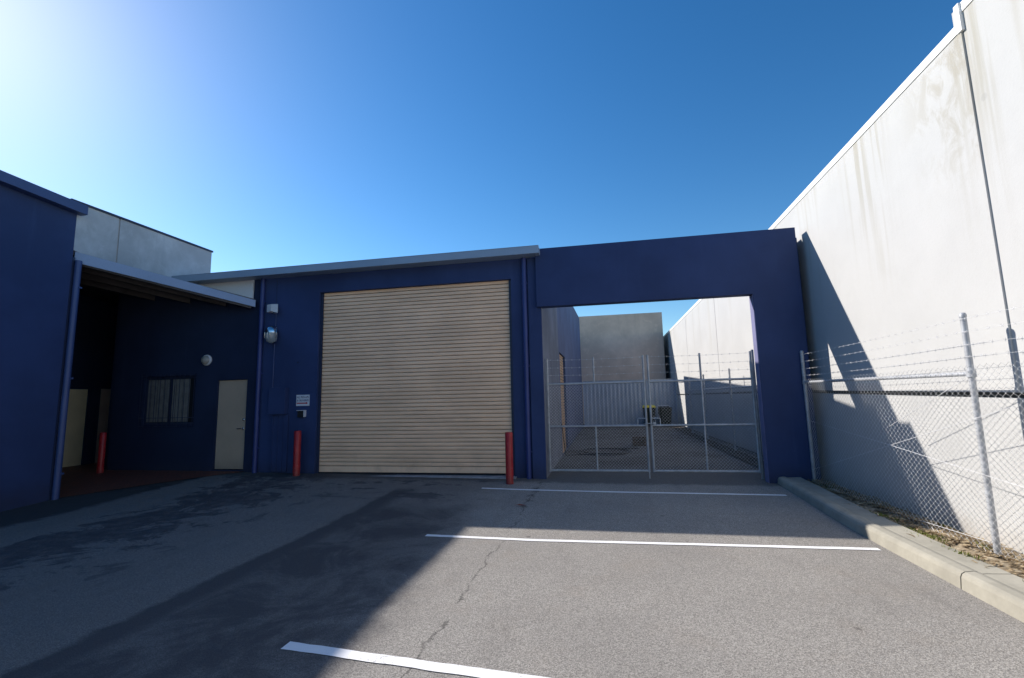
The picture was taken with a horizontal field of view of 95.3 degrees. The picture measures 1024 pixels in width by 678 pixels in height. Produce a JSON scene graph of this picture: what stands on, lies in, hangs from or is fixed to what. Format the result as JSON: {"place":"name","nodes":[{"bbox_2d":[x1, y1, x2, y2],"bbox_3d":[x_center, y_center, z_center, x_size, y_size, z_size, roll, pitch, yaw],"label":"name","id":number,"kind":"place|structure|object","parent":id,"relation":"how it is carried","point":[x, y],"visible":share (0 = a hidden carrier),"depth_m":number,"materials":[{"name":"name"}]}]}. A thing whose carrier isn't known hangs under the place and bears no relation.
{"place":"outdoors","nodes":[
{"label":"outdoors","id":0,"kind":"place"},
{"bbox_2d":[51,463,242,497],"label":"carport floor","id":1,"kind":"structure","parent":0,"point":[81,479],"depth_m":9.54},
{"bbox_2d":[54,389,87,466],"bbox_3d":[-10.924,2.077,10.514,0.040,1.910,2.350,-3,-7,11],"label":"door","id":2,"kind":"structure","parent":1,"relation":"on","point":[74,435],"depth_m":11.45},
{"bbox_2d":[96,432,106,472],"bbox_3d":[-9.034,2.502,10.276,0.124,0.882,0.124,-3,-7,11],"label":"bollard","id":3,"kind":"object","parent":1,"relation":"on","point":[101,452],"visible":0.97,"depth_m":10.24,"materials":[{"name":"red metal"}]},
{"bbox_2d":[95,389,110,462],"bbox_3d":[-10.508,2.317,12.615,0.040,1.910,1.340,-3,-7,11],"label":"metal sheet","id":4,"kind":"object","parent":1,"relation":"on","point":[104,411],"visible":0.24,"depth_m":12.11,"materials":[{"name":"metal"}]},
{"bbox_2d":[0,0,961,335],"label":"sky","id":5,"kind":"structure","parent":0,"point":[255,134],"materials":[{"name":"blue"}]},
{"bbox_2d":[0,425,1023,677],"bbox_3d":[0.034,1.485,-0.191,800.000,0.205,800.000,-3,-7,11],"label":"ground","id":6,"kind":"structure","parent":0,"point":[238,575],"depth_m":3.98,"materials":[{"name":"grey asphalt"}]},
{"bbox_2d":[0,170,88,511],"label":"workshop","id":7,"kind":"structure","parent":6,"relation":"on","point":[38,269],"depth_m":7.88,"materials":[{"name":"blue paint"}]},
{"bbox_2d":[62,293,121,468],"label":"recess wall","id":8,"kind":"structure","parent":6,"relation":"on","point":[95,346],"depth_m":12.11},
{"bbox_2d":[293,430,300,475],"bbox_3d":[-4.342,2.322,9.428,0.136,0.932,0.136,-3,-7,11],"label":"bollard","id":9,"kind":"object","parent":6,"relation":"on","point":[297,453],"visible":0.91,"depth_m":9.38,"materials":[{"name":"red metal"}]},
{"bbox_2d":[107,245,583,478],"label":"warehouse","id":10,"kind":"structure","parent":6,"relation":"on","point":[430,365],"depth_m":9.77,"materials":[{"name":"blue concrete"}]},
{"bbox_2d":[72,252,255,308],"bbox_3d":[-8.335,-1.085,11.445,5.820,1.271,5.800,-3,-7,11],"label":"carport","id":11,"kind":"object","parent":10,"relation":"attached to","point":[106,281],"visible":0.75,"depth_m":9.74,"materials":[{"name":"white metal"}]},
{"bbox_2d":[71,198,212,276],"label":"parapet wall","id":12,"kind":"structure","parent":11,"relation":"on","point":[104,234],"depth_m":9.71,"materials":[{"name":"grey concrete"}]},
{"bbox_2d":[138,373,196,427],"bbox_3d":[-7.675,1.376,10.459,1.460,1.180,0.150,-3,-7,11],"label":"window","id":13,"kind":"structure","parent":10,"relation":"in","point":[169,400],"depth_m":10.48,"materials":[{"name":"black glass"}]},
{"bbox_2d":[201,355,211,365],"bbox_3d":[-6.769,0.464,10.305,0.244,0.244,0.118,-3,-7,11],"label":"round wall light","id":14,"kind":"object","parent":10,"relation":"attached to","point":[206,360],"visible":1,"depth_m":10.28,"materials":[{"name":"white plastic"}]},
{"bbox_2d":[214,379,246,468],"bbox_3d":[-6.067,1.843,10.110,0.751,1.914,0.134,-3,-7,11],"label":"personnel door","id":15,"kind":"structure","parent":10,"relation":"in","point":[232,394],"depth_m":10.11,"materials":[{"name":"beige paint"}]},
{"bbox_2d":[264,326,277,342],"bbox_3d":[-5.134,-0.098,9.977,0.268,0.366,0.258,-3,-7,11],"label":"bulkhead lamp","id":16,"kind":"object","parent":10,"relation":"attached to","point":[270,334],"visible":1,"depth_m":9.89,"materials":[{"name":"glass"}]},
{"bbox_2d":[267,304,277,313],"bbox_3d":[-5.152,-0.648,10.043,0.189,0.195,0.196,4,-9,-36],"label":"sensor box","id":17,"kind":"object","parent":10,"relation":"attached to","point":[272,308],"visible":1,"depth_m":10.02,"materials":[{"name":"white plastic"}]},
{"bbox_2d":[268,387,288,414],"bbox_3d":[-4.919,1.304,9.832,0.390,0.560,0.118,-3,-7,11],"label":"meter box","id":18,"kind":"object","parent":10,"relation":"attached to","point":[278,400],"visible":1,"depth_m":9.78,"materials":[{"name":"blue metal"}]},
{"bbox_2d":[270,414,288,471],"bbox_3d":[-4.854,2.166,9.746,0.370,1.165,0.053,-3,-7,11],"label":"cable cover","id":19,"kind":"object","parent":10,"relation":"attached to","point":[279,443],"visible":0.98,"depth_m":9.73,"materials":[{"name":"blue metal"}]},
{"bbox_2d":[296,410,305,416],"bbox_3d":[-4.388,1.556,9.721,0.180,0.148,0.068,-3,-7,11],"label":"intercom","id":20,"kind":"object","parent":10,"relation":"attached to","point":[301,413],"visible":1,"depth_m":9.71,"materials":[{"name":"black plastic"}]},
{"bbox_2d":[296,395,309,405],"bbox_3d":[-4.382,1.286,9.782,0.305,0.230,0.013,-3,-7,11],"label":"sign","id":21,"kind":"object","parent":10,"relation":"attached to","point":[302,400],"visible":1,"depth_m":9.78,"materials":[{"name":"white"}]},
{"bbox_2d":[316,280,514,475],"bbox_3d":[-2.017,0.801,9.477,4.185,3.798,0.077,-3,-7,11],"label":"roller door","id":22,"kind":"structure","parent":10,"relation":"in","point":[413,380],"depth_m":9.46,"materials":[{"name":"beige metal"}]},
{"bbox_2d":[559,354,565,452],"bbox_3d":[1.359,1.742,12.713,0.040,2.585,1.198,-3,-7,11],"label":"roller door","id":23,"kind":"structure","parent":10,"relation":"in","point":[560,357],"depth_m":12.81,"materials":[{"name":"beige metal"}]},
{"bbox_2d":[561,424,585,454],"bbox_3d":[1.643,2.568,11.967,0.991,0.825,0.229,2,-8,-27],"label":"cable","id":24,"kind":"object","parent":10,"relation":"attached to","point":[564,444],"visible":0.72,"depth_m":11.86,"materials":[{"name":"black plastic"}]},
{"bbox_2d":[546,355,650,478],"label":"driveway gate","id":25,"kind":"structure","parent":10,"relation":"attached to","point":[596,438],"depth_m":8.75,"materials":[{"name":"metal"}]},
{"bbox_2d":[281,641,548,677],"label":"parking line","id":26,"kind":"object","parent":6,"relation":"on","point":[404,661],"visible":1,"depth_m":2.79,"materials":[{"name":"paint"}]},
{"bbox_2d":[505,432,513,484],"bbox_3d":[-0.048,2.122,8.271,0.136,0.932,0.136,-3,-7,11],"label":"bollard","id":27,"kind":"object","parent":6,"relation":"on","point":[509,456],"visible":0.88,"depth_m":8.22,"materials":[{"name":"red metal"}]},
{"bbox_2d":[577,448,638,454],"bbox_3d":[2.600,3.024,12.568,1.669,0.046,1.698,-3,-7,11],"label":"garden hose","id":28,"kind":"object","parent":6,"relation":"on","point":[627,450],"visible":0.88,"depth_m":12.38,"materials":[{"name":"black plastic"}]},
{"bbox_2d":[579,312,665,423],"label":"warehouse","id":29,"kind":"structure","parent":6,"relation":"on","point":[618,338],"depth_m":25.95,"materials":[{"name":"grey concrete"}]},
{"bbox_2d":[583,379,677,424],"bbox_3d":[6.076,3.309,24.064,4.710,2.400,0.110,-3,-7,11],"label":"sheet metal fence","id":30,"kind":"object","parent":6,"relation":"on","point":[592,416],"visible":0.6,"depth_m":24.13,"materials":[{"name":"metal"}]},
{"bbox_2d":[481,488,786,495],"bbox_3d":[1.773,2.414,7.387,4.682,0.023,0.107,-3,-7,12],"label":"parking line","id":31,"kind":"object","parent":6,"relation":"on","point":[639,492],"visible":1,"depth_m":7.32,"materials":[{"name":"paint"}]},
{"bbox_2d":[642,405,655,424],"bbox_3d":[6.788,3.786,23.068,0.613,1.029,0.751,-3,-7,11],"label":"wheelie bin","id":32,"kind":"object","parent":6,"relation":"on","point":[653,412],"visible":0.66,"depth_m":22.78,"materials":[{"name":"green plastic"}]},
{"bbox_2d":[426,534,879,549],"bbox_3d":[1.302,2.169,4.978,4.691,0.001,0.135,-3,-7,10],"label":"parking line","id":33,"kind":"object","parent":6,"relation":"on","point":[709,544],"visible":1,"depth_m":4.93,"materials":[{"name":"paint"}]},
{"bbox_2d":[658,405,671,423],"bbox_3d":[7.481,3.753,22.812,0.631,0.998,0.693,-3,-7,11],"label":"wheelie bin","id":34,"kind":"object","parent":6,"relation":"on","point":[666,411],"visible":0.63,"depth_m":22.55,"materials":[{"name":"black plastic"}]},
{"bbox_2d":[535,227,820,482],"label":"gateway wall","id":35,"kind":"structure","parent":6,"relation":"on","point":[760,269],"depth_m":8.29,"materials":[{"name":"paint"}]},
{"bbox_2d":[669,426,763,466],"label":"alley verge","id":36,"kind":"structure","parent":6,"relation":"on","point":[743,455],"depth_m":12.94,"materials":[{"name":"soil"}]},
{"bbox_2d":[677,378,693,432],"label":"side gate","id":37,"kind":"structure","parent":36,"relation":"on","point":[687,403],"depth_m":18.75,"materials":[{"name":"metal"}]},
{"bbox_2d":[688,366,763,460],"bbox_3d":[5.965,2.004,13.264,0.052,2.200,10.032,-3,-7,11],"label":"alley fence","id":38,"kind":"object","parent":6,"relation":"on","point":[731,409],"visible":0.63,"depth_m":13.01,"materials":[{"name":"metal"}]},
{"bbox_2d":[750,350,764,478],"bbox_3d":[4.374,1.329,8.323,0.052,2.290,0.052,-3,-7,11],"label":"gate post","id":39,"kind":"object","parent":6,"relation":"on","point":[758,420],"visible":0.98,"depth_m":8.29,"materials":[{"name":"metal"}]},
{"bbox_2d":[646,351,761,472],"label":"driveway gate","id":40,"kind":"structure","parent":39,"relation":"attached to","point":[716,424],"depth_m":8.40,"materials":[{"name":"metal"}]},
{"bbox_2d":[663,0,1023,553],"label":"neighbouring warehouse","id":41,"kind":"structure","parent":6,"relation":"on","point":[903,212],"depth_m":5.26,"materials":[{"name":"white concrete"}]},
{"bbox_2d":[778,477,1010,588],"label":"kerb","id":42,"kind":"structure","parent":6,"relation":"on","point":[937,558],"depth_m":4.65,"materials":[{"name":"concrete"}]},
{"bbox_2d":[810,480,1023,578],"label":"garden strip","id":43,"kind":"object","parent":6,"relation":"on","point":[956,546],"visible":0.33,"depth_m":4.66,"materials":[{"name":"brown soil"}]},
{"bbox_2d":[799,306,1023,561],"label":"chain link fence","id":44,"kind":"object","parent":43,"relation":"on","point":[970,373],"visible":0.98,"depth_m":4.63,"materials":[{"name":"metal"}]},
{"bbox_2d":[806,478,1023,577],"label":"leaf litter","id":45,"kind":"object","parent":43,"relation":"on","point":[955,537],"visible":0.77,"depth_m":4.79,"materials":[{"name":"brown plant"}]},
{"bbox_2d":[819,483,1023,581],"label":"weeds","id":46,"kind":"object","parent":43,"relation":"on","point":[928,535],"visible":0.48,"depth_m":4.57,"materials":[{"name":"plant"}]},
{"bbox_2d":[961,572,1023,622],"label":"kerb","id":47,"kind":"structure","parent":6,"relation":"on","point":[1004,593],"depth_m":3.39,"materials":[{"name":"concrete"}]},
{"bbox_2d":[632,436,645,445],"bbox_3d":[3.852,3.082,14.148,0.380,0.272,0.355,-3,-7,11],"label":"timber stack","id":48,"kind":"object","parent":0,"point":[635,439],"visible":0.9,"depth_m":14.00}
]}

